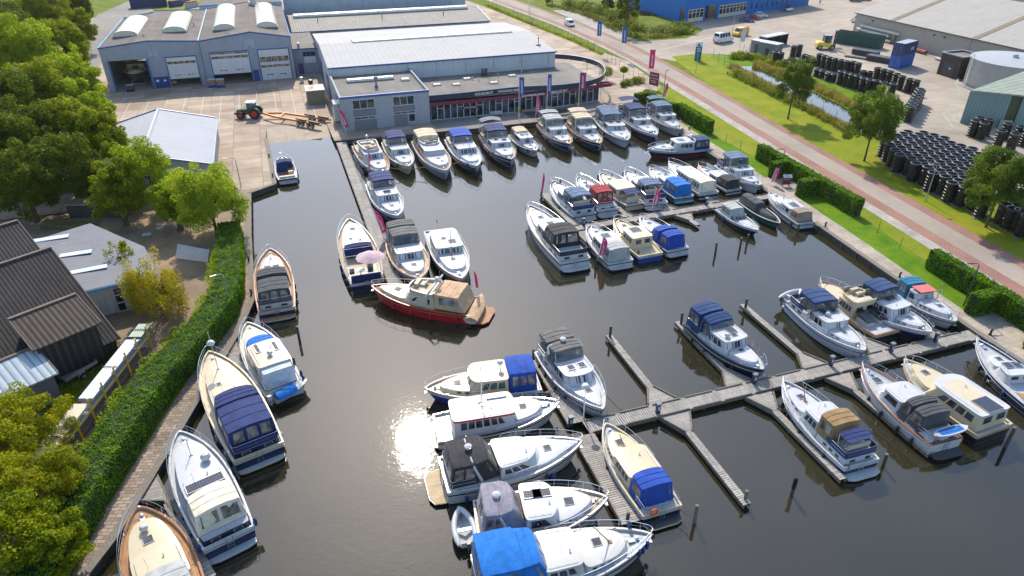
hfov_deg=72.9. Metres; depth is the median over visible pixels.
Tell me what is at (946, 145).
shaft stack
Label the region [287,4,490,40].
corrugated hall
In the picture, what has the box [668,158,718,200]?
motor yacht
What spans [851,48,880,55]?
steel rack
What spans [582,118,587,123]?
canopy window
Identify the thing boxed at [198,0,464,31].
back hall
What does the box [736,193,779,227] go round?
covered boat
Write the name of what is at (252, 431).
canopy window
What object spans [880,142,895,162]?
shaft stack
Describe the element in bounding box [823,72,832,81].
shaft stack
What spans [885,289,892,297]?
canopy window
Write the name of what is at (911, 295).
window
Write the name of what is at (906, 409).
canopy window
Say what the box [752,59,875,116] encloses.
reeds
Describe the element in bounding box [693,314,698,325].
canopy window
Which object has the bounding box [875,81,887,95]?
shaft stack
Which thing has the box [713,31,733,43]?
minibus
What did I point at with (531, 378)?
canopy window
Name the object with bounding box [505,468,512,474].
window
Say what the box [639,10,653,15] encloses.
parked car
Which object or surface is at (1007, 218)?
shaft stack
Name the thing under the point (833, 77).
shaft stack
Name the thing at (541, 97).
shop window
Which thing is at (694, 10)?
window
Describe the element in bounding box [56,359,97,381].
car trailer
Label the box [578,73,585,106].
flagpole
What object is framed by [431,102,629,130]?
front terrace
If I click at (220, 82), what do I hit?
crate
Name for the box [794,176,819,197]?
hedge
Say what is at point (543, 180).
banner
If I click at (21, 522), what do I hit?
bush
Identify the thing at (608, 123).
motor yacht
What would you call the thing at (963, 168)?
shaft stack
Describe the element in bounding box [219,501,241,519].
canopy window
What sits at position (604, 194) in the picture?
canopy window
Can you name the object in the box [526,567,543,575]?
canopy window
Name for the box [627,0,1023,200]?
works yard
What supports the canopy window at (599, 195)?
in the motor yacht at (606, 206)
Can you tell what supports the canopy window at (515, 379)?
in the motor yacht at (514, 374)
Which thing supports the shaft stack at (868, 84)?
on the ditch bank
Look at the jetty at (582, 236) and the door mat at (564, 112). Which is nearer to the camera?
the jetty at (582, 236)
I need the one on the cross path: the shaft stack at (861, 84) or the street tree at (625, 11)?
the street tree at (625, 11)
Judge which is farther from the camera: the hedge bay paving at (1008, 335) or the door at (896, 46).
the door at (896, 46)
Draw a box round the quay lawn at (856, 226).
[688,127,968,309]
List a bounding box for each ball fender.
[549,472,556,479]
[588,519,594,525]
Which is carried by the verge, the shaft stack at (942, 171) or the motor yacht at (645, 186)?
the shaft stack at (942, 171)
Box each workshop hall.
[97,9,210,91]
[198,0,296,81]
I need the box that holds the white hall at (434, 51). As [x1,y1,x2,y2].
[313,22,556,98]
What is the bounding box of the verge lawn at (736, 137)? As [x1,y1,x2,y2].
[655,87,930,259]
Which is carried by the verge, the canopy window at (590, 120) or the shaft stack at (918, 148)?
the shaft stack at (918, 148)
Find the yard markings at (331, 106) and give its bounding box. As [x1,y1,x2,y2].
[111,12,852,122]
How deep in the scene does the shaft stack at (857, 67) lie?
149.43 m
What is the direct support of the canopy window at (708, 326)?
in the motor yacht at (711, 328)
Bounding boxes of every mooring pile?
[296,326,300,341]
[609,325,611,337]
[680,312,683,323]
[693,504,698,523]
[743,490,748,499]
[790,477,798,495]
[881,453,888,467]
[1003,426,1016,447]
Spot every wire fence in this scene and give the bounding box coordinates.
[486,3,598,49]
[607,54,645,83]
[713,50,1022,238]
[857,208,924,264]
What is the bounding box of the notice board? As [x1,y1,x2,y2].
[782,174,792,186]
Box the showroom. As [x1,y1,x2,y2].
[419,54,611,120]
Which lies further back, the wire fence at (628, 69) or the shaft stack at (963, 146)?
the wire fence at (628, 69)
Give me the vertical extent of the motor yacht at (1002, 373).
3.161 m
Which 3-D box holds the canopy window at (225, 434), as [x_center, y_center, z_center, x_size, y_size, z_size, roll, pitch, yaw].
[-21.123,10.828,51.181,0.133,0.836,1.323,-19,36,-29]
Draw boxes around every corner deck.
[141,473,176,514]
[228,341,249,375]
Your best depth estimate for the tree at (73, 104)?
94.27 m
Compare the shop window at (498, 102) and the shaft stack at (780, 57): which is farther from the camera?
the shaft stack at (780, 57)
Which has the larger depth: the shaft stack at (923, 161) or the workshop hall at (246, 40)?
the workshop hall at (246, 40)
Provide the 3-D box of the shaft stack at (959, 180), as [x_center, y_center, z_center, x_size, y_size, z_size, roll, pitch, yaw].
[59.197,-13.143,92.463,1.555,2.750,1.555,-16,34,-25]
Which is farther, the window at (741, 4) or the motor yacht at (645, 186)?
the window at (741, 4)
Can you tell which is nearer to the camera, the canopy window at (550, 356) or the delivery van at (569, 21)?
the canopy window at (550, 356)
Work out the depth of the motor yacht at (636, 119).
119.44 m
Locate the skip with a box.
[129,0,167,8]
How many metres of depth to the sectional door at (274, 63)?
146.50 m
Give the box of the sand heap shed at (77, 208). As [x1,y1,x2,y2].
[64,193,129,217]
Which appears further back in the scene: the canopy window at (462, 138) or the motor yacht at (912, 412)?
the canopy window at (462, 138)
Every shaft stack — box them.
[772,51,778,62]
[777,52,784,61]
[789,45,797,57]
[795,44,803,57]
[804,55,811,62]
[812,68,820,76]
[814,53,823,66]
[818,70,826,78]
[819,55,827,68]
[823,56,833,70]
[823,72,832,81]
[828,58,838,71]
[828,73,836,82]
[834,59,844,72]
[834,70,845,84]
[840,72,850,86]
[842,60,850,71]
[844,73,856,88]
[848,60,856,72]
[851,75,861,89]
[853,62,862,74]
[856,77,866,91]
[860,70,867,76]
[862,78,872,92]
[866,71,873,77]
[870,79,880,94]
[871,67,881,78]
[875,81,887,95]
[875,141,884,157]
[878,68,887,80]
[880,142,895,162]
[883,147,900,168]
[885,70,894,84]
[888,83,897,98]
[888,152,905,173]
[891,73,900,82]
[891,140,902,145]
[895,145,906,152]
[896,75,906,90]
[897,138,907,142]
[898,132,908,135]
[899,156,917,177]
[901,78,913,93]
[901,150,911,171]
[902,105,915,123]
[902,130,912,133]
[902,136,913,140]
[902,143,912,147]
[903,161,921,183]
[906,141,917,145]
[906,148,917,152]
[908,103,917,120]
[908,134,918,138]
[909,79,920,94]
[911,146,922,151]
[911,153,922,158]
[912,97,920,113]
[913,132,924,138]
[913,139,923,144]
[916,159,928,180]
[917,144,928,150]
[917,151,928,158]
[917,164,934,186]
[918,130,928,134]
[918,137,928,141]
[920,170,939,193]
[923,142,934,148]
[923,149,934,156]
[923,156,934,161]
[924,135,934,139]
[928,133,939,137]
[928,140,939,144]
[928,154,939,161]
[928,162,939,169]
[929,147,939,151]
[932,174,951,196]
[933,145,944,149]
[934,138,944,142]
[934,152,945,158]
[934,160,945,165]
[934,168,946,187]
[938,180,959,203]
[939,136,949,142]
[939,143,950,147]
[939,150,950,155]
[939,157,951,162]
[939,165,951,173]
[944,147,955,152]
[945,140,955,147]
[945,155,956,162]
[945,163,957,170]
[946,171,958,179]
[950,145,961,152]
[950,153,961,157]
[950,184,967,207]
[951,160,963,168]
[952,169,963,174]
[952,178,964,200]
[955,143,966,149]
[956,150,967,157]
[956,158,967,163]
[957,166,969,174]
[957,175,968,179]
[961,149,973,155]
[962,156,972,163]
[963,164,973,169]
[964,119,980,137]
[966,146,978,153]
[966,205,974,211]
[971,196,989,219]
[973,121,989,140]
[975,116,984,120]
[984,118,994,136]
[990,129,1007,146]
[990,202,1013,225]
[996,205,1020,230]
[1001,122,1013,140]
[1004,132,1021,151]
[1009,207,1023,230]
[1012,213,1023,238]
[1015,125,1023,142]
[1017,129,1023,147]
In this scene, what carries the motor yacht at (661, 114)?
on the water at (339, 489)
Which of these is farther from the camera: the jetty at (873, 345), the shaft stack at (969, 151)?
the shaft stack at (969, 151)
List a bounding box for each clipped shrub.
[620,80,626,86]
[625,78,633,85]
[631,76,639,83]
[636,76,645,83]
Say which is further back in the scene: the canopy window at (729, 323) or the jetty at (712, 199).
the jetty at (712, 199)
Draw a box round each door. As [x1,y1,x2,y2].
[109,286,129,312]
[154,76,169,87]
[166,56,199,78]
[209,51,250,74]
[253,70,260,80]
[258,48,291,79]
[298,63,304,73]
[319,57,330,98]
[754,44,758,52]
[889,56,895,66]
[892,43,899,54]
[894,57,900,67]
[897,44,904,55]
[941,61,954,76]
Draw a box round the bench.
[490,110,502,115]
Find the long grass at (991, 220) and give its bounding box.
[965,204,1023,240]
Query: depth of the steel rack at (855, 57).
165.59 m
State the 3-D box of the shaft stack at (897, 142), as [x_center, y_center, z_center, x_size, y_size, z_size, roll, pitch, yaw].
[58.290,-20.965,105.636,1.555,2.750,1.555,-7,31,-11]
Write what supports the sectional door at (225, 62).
in the workshop hall at (246, 40)
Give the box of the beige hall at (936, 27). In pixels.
[853,0,1023,55]
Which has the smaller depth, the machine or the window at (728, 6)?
the machine
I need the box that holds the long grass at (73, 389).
[30,358,109,446]
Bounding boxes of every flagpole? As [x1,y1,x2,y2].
[519,77,523,94]
[547,74,551,92]
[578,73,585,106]
[596,21,601,45]
[620,27,627,59]
[646,50,655,88]
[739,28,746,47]
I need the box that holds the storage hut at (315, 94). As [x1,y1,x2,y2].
[304,84,325,104]
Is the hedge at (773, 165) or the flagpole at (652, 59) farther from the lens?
the flagpole at (652, 59)
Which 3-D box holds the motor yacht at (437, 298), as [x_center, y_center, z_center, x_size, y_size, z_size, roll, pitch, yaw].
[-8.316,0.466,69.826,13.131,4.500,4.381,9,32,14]
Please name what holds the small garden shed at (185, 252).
on the bank soil
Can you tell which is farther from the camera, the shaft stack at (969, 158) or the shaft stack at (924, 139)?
the shaft stack at (924, 139)
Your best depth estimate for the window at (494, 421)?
53.34 m
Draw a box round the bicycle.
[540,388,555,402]
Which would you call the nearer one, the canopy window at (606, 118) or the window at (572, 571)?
the window at (572, 571)
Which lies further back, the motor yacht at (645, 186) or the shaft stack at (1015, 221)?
the motor yacht at (645, 186)
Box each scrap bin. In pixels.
[168,0,182,6]
[184,0,198,7]
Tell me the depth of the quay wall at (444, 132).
117.91 m
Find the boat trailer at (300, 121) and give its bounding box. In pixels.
[260,112,330,127]
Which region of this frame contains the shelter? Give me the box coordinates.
[759,32,788,43]
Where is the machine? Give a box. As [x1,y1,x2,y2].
[125,84,134,91]
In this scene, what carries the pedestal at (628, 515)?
on the jetty at (592, 454)
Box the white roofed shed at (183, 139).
[94,108,219,192]
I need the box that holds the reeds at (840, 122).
[727,62,850,129]
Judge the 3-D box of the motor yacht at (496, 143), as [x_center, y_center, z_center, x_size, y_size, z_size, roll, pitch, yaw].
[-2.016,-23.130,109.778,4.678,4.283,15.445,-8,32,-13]
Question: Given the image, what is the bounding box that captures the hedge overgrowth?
[43,244,220,495]
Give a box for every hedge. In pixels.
[2,219,246,575]
[633,91,648,104]
[643,89,667,102]
[668,101,676,113]
[676,102,714,134]
[755,143,864,216]
[767,159,789,178]
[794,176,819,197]
[925,248,1023,330]
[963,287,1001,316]
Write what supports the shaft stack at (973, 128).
on the works yard at (801, 24)
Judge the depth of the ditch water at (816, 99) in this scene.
133.53 m
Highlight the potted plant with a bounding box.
[515,108,522,115]
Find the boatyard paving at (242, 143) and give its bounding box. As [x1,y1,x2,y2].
[0,0,687,220]
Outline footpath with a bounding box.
[488,0,1023,298]
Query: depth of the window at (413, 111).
119.57 m
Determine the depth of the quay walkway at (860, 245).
82.80 m
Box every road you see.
[66,0,167,77]
[498,0,1023,286]
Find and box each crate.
[207,78,216,87]
[216,78,224,87]
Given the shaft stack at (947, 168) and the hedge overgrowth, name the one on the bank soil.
the hedge overgrowth
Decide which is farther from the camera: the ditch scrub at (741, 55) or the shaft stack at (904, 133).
the ditch scrub at (741, 55)
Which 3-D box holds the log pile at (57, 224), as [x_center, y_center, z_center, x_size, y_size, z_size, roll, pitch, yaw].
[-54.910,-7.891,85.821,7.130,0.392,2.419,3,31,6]
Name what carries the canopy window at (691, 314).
in the motor yacht at (711, 328)
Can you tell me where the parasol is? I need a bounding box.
[356,250,384,268]
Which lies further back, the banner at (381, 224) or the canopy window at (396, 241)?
the banner at (381, 224)
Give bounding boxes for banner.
[338,109,347,131]
[373,209,385,238]
[473,270,477,291]
[535,96,539,117]
[540,173,544,194]
[597,236,607,259]
[652,188,660,206]
[662,83,667,96]
[769,167,778,184]
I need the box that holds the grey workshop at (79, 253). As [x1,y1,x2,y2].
[33,223,162,315]
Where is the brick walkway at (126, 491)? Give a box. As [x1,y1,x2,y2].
[72,192,249,575]
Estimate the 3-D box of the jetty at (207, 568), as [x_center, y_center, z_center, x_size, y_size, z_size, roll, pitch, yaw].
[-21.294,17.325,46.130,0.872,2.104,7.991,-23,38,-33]
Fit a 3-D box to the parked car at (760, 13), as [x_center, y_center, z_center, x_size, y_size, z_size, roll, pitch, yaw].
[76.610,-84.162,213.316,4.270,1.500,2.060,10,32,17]
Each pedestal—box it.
[568,414,573,426]
[625,511,629,526]
[655,401,661,413]
[751,372,758,383]
[828,354,835,365]
[888,342,896,352]
[933,331,940,341]
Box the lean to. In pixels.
[7,292,108,384]
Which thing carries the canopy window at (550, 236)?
in the motor yacht at (562, 246)
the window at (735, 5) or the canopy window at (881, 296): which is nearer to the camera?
the canopy window at (881, 296)
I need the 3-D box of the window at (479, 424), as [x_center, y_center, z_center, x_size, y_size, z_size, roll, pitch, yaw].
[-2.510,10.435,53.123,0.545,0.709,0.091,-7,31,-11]
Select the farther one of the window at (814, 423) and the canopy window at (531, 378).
the canopy window at (531, 378)
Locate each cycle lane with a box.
[493,0,1023,296]
[513,0,1023,268]
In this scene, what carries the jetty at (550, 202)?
in the water at (339, 489)
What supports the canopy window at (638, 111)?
in the motor yacht at (636, 119)
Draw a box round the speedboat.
[715,201,759,234]
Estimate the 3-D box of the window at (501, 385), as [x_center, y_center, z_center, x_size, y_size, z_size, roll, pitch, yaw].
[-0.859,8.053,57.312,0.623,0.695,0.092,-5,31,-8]
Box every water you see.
[97,123,1023,575]
[741,66,861,131]
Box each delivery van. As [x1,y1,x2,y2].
[564,18,574,26]
[731,26,748,36]
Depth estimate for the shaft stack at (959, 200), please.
90.39 m
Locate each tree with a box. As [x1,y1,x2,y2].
[0,0,31,41]
[0,12,63,72]
[0,55,82,106]
[0,66,52,114]
[0,93,64,160]
[0,114,37,201]
[0,137,61,222]
[13,0,70,21]
[23,131,102,206]
[29,16,91,70]
[33,96,100,155]
[42,44,107,95]
[56,77,116,121]
[60,6,98,53]
[60,102,132,158]
[66,0,94,18]
[84,156,146,226]
[98,141,130,167]
[102,239,134,260]
[109,135,191,214]
[115,247,189,320]
[149,176,184,230]
[159,161,250,236]
[601,66,613,80]
[602,0,614,8]
[615,0,640,26]
[620,66,627,78]
[774,55,816,118]
[841,83,909,160]
[961,144,1023,227]
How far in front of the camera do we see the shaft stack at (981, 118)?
115.53 m
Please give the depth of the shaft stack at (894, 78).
141.40 m
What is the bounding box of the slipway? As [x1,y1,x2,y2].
[266,122,331,143]
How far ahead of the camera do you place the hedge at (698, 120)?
119.29 m
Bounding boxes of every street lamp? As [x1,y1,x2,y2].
[209,274,228,295]
[222,158,241,186]
[581,383,589,417]
[778,149,784,178]
[925,164,936,200]
[963,263,978,305]
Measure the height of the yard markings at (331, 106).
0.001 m
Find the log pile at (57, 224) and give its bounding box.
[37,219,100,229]
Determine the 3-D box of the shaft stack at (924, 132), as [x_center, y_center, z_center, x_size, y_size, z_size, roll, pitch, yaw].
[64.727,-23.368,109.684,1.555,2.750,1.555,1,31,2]
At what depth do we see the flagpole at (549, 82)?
123.28 m
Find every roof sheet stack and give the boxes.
[21,404,89,474]
[78,339,139,400]
[128,324,151,339]
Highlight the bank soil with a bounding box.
[0,203,229,571]
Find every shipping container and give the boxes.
[836,29,885,48]
[888,53,914,68]
[891,39,918,56]
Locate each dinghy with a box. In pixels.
[266,378,306,405]
[451,506,476,552]
[463,294,484,323]
[778,288,801,305]
[933,424,967,436]
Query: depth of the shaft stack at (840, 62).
152.15 m
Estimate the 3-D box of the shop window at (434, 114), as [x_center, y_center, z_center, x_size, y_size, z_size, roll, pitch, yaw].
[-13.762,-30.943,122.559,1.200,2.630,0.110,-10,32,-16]
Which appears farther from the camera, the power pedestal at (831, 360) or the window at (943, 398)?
the power pedestal at (831, 360)
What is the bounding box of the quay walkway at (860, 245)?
[681,127,1023,358]
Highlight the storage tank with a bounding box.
[956,51,1023,89]
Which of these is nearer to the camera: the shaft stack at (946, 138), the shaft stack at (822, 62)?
the shaft stack at (946, 138)
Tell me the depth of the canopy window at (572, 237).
78.88 m
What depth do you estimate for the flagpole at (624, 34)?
161.19 m
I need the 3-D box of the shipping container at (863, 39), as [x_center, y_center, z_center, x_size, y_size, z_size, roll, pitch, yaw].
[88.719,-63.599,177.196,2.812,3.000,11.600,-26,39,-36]
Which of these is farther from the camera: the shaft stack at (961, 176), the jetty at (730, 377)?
the shaft stack at (961, 176)
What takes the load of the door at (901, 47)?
in the shipping container at (904, 47)
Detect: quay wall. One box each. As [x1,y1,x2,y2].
[79,192,255,575]
[249,183,275,197]
[264,138,276,188]
[334,115,594,144]
[678,132,1023,364]
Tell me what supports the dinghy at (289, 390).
on the motor yacht at (267, 361)
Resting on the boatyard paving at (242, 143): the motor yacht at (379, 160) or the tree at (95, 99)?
the tree at (95, 99)
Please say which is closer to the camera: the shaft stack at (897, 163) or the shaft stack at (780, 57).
the shaft stack at (897, 163)
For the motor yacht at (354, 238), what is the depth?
77.54 m
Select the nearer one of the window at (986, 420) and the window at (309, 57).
the window at (986, 420)
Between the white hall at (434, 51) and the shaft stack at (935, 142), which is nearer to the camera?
the shaft stack at (935, 142)
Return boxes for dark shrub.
[105,341,122,355]
[159,326,180,345]
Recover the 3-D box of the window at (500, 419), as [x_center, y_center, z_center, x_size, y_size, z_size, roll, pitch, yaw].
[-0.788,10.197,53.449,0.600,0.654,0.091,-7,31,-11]
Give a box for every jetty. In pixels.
[163,499,215,575]
[336,142,402,283]
[533,360,585,427]
[540,193,578,224]
[573,433,641,526]
[574,194,767,230]
[579,230,588,247]
[582,330,980,434]
[606,335,675,405]
[617,204,635,216]
[660,410,750,508]
[663,204,678,209]
[673,212,699,227]
[674,321,751,386]
[704,196,721,202]
[739,304,826,368]
[744,391,846,482]
[824,372,933,457]
[851,326,889,352]
[923,328,947,339]
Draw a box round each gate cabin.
[750,38,763,52]
[758,40,783,58]
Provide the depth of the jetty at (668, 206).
91.30 m
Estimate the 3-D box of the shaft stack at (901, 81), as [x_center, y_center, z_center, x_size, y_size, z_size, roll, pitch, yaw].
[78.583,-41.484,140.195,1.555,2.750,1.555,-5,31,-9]
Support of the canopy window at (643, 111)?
in the motor yacht at (636, 119)
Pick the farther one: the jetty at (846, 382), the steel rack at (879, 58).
the steel rack at (879, 58)
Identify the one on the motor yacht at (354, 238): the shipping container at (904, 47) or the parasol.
the parasol
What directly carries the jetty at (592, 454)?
in the water at (339, 489)
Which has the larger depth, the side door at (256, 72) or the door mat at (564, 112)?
the side door at (256, 72)
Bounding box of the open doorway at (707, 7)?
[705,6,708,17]
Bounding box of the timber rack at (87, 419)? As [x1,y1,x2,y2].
[52,326,152,453]
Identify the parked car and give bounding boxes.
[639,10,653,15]
[739,16,754,21]
[747,14,760,19]
[754,11,767,17]
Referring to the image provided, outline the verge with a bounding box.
[671,54,1023,260]
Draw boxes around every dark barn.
[0,219,39,261]
[0,246,120,366]
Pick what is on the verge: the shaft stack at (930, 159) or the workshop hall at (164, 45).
the shaft stack at (930, 159)
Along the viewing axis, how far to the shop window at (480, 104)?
124.94 m
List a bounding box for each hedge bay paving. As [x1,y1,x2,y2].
[760,177,796,196]
[962,312,1023,355]
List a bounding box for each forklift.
[780,2,792,11]
[815,30,838,49]
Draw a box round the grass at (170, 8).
[150,0,200,11]
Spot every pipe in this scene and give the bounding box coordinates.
[856,27,889,38]
[860,24,900,44]
[916,48,927,54]
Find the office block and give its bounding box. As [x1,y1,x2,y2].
[329,68,430,130]
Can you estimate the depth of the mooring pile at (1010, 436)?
53.10 m
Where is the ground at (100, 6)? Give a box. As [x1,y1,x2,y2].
[0,0,1002,492]
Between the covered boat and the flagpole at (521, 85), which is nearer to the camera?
the covered boat
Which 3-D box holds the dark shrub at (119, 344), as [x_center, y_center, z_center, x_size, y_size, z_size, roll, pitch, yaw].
[-36.323,5.322,62.562,1.787,1.688,2.725,2,31,4]
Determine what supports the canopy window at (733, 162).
in the motor yacht at (737, 165)
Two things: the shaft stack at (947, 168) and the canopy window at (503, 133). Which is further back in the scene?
the canopy window at (503, 133)
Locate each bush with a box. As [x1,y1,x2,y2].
[0,381,79,460]
[0,418,45,490]
[0,441,88,535]
[0,485,72,575]
[15,505,95,575]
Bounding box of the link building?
[290,32,319,73]
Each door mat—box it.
[477,116,496,123]
[524,108,572,120]
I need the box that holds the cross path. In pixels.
[553,10,636,39]
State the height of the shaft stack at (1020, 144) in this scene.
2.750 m
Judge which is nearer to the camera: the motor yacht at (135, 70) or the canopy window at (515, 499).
the canopy window at (515, 499)
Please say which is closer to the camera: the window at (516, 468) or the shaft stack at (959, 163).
the window at (516, 468)
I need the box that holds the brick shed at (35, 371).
[0,347,62,424]
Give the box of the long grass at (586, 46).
[486,4,603,54]
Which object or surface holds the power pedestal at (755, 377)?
on the jetty at (694, 402)
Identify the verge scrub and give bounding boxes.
[561,0,696,35]
[561,5,673,38]
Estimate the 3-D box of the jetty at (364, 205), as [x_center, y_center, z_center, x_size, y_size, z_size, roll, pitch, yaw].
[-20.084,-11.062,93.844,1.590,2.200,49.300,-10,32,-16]
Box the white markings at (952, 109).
[926,64,961,127]
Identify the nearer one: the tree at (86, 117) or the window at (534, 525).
the window at (534, 525)
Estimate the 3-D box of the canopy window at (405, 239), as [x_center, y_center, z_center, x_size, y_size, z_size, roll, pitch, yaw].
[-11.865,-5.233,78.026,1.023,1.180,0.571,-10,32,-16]
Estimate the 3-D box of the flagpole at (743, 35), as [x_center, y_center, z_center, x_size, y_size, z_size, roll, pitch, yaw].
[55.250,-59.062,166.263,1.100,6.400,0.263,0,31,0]
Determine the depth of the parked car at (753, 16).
209.45 m
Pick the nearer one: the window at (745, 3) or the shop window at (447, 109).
the shop window at (447, 109)
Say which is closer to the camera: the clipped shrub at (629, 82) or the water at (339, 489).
the water at (339, 489)
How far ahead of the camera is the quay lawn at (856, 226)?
83.04 m
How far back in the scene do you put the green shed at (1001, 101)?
118.67 m
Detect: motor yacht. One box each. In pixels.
[116,499,203,575]
[123,60,149,80]
[166,424,257,564]
[197,332,284,474]
[238,317,304,405]
[253,244,297,322]
[273,152,298,184]
[337,214,383,292]
[352,135,389,172]
[365,170,403,220]
[371,274,494,324]
[381,129,414,174]
[384,219,429,282]
[411,128,450,179]
[424,219,469,282]
[424,354,541,403]
[424,429,582,505]
[431,371,559,449]
[444,127,481,174]
[470,520,652,575]
[473,480,608,532]
[478,116,515,167]
[508,126,538,156]
[525,201,590,272]
[534,327,605,416]
[536,109,572,151]
[549,177,596,222]
[564,107,602,151]
[576,173,619,218]
[585,221,633,270]
[593,105,630,147]
[597,167,643,211]
[602,417,682,530]
[613,214,662,263]
[618,96,658,142]
[622,166,667,211]
[639,213,688,258]
[646,95,682,136]
[647,134,713,157]
[649,164,693,203]
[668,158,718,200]
[683,301,766,378]
[697,162,741,195]
[713,151,762,193]
[767,188,815,229]
[780,375,879,481]
[782,287,867,357]
[817,276,899,341]
[855,277,934,341]
[859,360,963,460]
[897,276,959,328]
[901,354,1012,445]
[973,335,1023,415]
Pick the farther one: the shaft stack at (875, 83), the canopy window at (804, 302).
the shaft stack at (875, 83)
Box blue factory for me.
[628,0,808,22]
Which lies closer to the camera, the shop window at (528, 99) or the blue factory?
the shop window at (528, 99)
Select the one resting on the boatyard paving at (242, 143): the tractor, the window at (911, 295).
the tractor
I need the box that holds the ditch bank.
[711,56,904,123]
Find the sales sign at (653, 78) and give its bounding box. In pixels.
[649,71,659,89]
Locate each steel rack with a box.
[844,55,870,59]
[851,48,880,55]
[865,53,889,63]
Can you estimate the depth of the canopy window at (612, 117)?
117.93 m
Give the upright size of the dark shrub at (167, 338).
1.848 m
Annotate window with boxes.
[188,505,196,528]
[200,508,219,529]
[211,536,220,542]
[218,416,222,430]
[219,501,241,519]
[223,427,228,443]
[232,430,244,445]
[245,425,258,439]
[259,421,272,434]
[261,292,268,301]
[270,291,278,299]
[279,290,287,298]
[302,51,316,62]
[352,98,374,109]
[354,115,375,119]
[373,181,380,190]
[380,180,387,187]
[387,180,394,186]
[388,138,394,146]
[392,95,414,105]
[393,236,402,245]
[394,110,414,114]
[394,138,400,143]
[400,138,406,143]
[402,235,410,244]
[408,113,415,121]
[410,235,419,243]
[410,297,429,304]
[430,106,437,120]
[437,105,443,119]
[438,297,459,307]
[444,105,450,118]
[447,456,451,480]
[450,104,457,118]
[453,136,459,144]
[454,470,463,481]
[457,104,463,117]
[460,136,466,141]
[461,422,467,430]
[464,103,469,116]
[465,468,474,479]
[468,421,474,429]
[470,102,476,116]
[472,542,476,564]
[476,420,482,428]
[476,557,481,575]
[477,102,482,115]
[480,503,484,527]
[482,383,489,390]
[483,101,489,115]
[483,419,490,426]
[485,519,493,530]
[487,131,493,138]
[489,100,495,114]
[490,382,497,389]
[491,418,497,425]
[494,131,500,136]
[495,518,502,528]
[496,100,501,110]
[498,382,504,388]
[498,417,504,423]
[501,131,507,136]
[502,99,507,113]
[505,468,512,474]
[508,98,514,112]
[512,466,521,471]
[513,376,519,386]
[513,494,520,508]
[515,98,520,111]
[518,464,529,468]
[520,375,526,385]
[521,97,525,110]
[526,97,531,109]
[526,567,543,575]
[528,374,534,384]
[531,519,551,528]
[532,96,536,109]
[536,541,543,554]
[538,95,543,108]
[540,338,542,351]
[543,341,545,356]
[545,94,551,108]
[546,120,551,126]
[548,349,551,363]
[549,233,552,243]
[552,93,557,107]
[552,119,557,124]
[552,352,555,367]
[556,234,565,244]
[556,352,565,362]
[558,92,563,106]
[558,119,563,124]
[559,570,567,575]
[564,92,569,105]
[565,349,574,360]
[568,233,577,241]
[568,568,577,575]
[569,91,575,104]
[574,348,583,358]
[575,90,581,103]
[575,119,581,125]
[581,90,587,102]
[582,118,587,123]
[587,89,592,101]
[587,118,592,123]
[593,88,598,101]
[597,193,601,201]
[603,115,609,121]
[603,193,606,200]
[610,115,615,119]
[629,109,635,116]
[631,480,640,499]
[635,109,640,114]
[641,109,646,114]
[660,236,666,244]
[688,9,692,21]
[688,310,693,321]
[691,9,696,21]
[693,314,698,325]
[695,9,699,20]
[699,8,703,20]
[703,322,706,334]
[707,323,710,337]
[710,323,719,336]
[718,5,722,17]
[719,321,727,328]
[720,32,730,37]
[722,5,726,16]
[725,4,729,16]
[726,158,729,167]
[727,320,733,325]
[729,4,733,15]
[730,159,736,165]
[732,3,736,15]
[735,3,739,14]
[737,158,742,165]
[739,2,743,14]
[742,2,746,13]
[743,158,748,164]
[801,296,807,310]
[806,300,813,314]
[811,421,816,429]
[812,303,822,314]
[819,420,831,435]
[822,302,830,309]
[830,301,837,307]
[864,287,871,295]
[870,290,876,304]
[876,291,885,303]
[884,393,897,407]
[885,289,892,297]
[892,288,897,295]
[901,404,910,414]
[908,292,913,299]
[910,413,921,425]
[937,395,948,401]
[945,399,957,408]
[954,405,965,415]
[963,411,974,422]
[982,416,992,424]
[995,411,1005,420]
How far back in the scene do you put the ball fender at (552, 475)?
50.59 m
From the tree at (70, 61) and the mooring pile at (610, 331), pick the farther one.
the tree at (70, 61)
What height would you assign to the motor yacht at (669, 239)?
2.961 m
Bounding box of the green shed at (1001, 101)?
[960,71,1023,129]
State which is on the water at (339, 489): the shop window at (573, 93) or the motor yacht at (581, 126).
the motor yacht at (581, 126)
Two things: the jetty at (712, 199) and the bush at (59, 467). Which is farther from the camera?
the jetty at (712, 199)
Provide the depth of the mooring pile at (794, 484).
48.94 m
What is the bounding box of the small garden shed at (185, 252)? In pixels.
[175,244,209,261]
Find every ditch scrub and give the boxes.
[726,70,857,133]
[728,50,782,67]
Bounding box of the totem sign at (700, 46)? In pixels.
[694,42,702,60]
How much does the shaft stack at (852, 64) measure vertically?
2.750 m
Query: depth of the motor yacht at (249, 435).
52.54 m
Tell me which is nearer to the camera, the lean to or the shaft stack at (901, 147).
the lean to
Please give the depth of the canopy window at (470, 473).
47.98 m
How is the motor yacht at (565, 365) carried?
on the water at (339, 489)
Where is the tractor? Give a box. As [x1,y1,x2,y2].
[234,100,262,119]
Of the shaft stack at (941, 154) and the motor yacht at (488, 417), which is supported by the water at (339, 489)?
the motor yacht at (488, 417)
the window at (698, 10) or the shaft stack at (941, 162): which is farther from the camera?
the window at (698, 10)

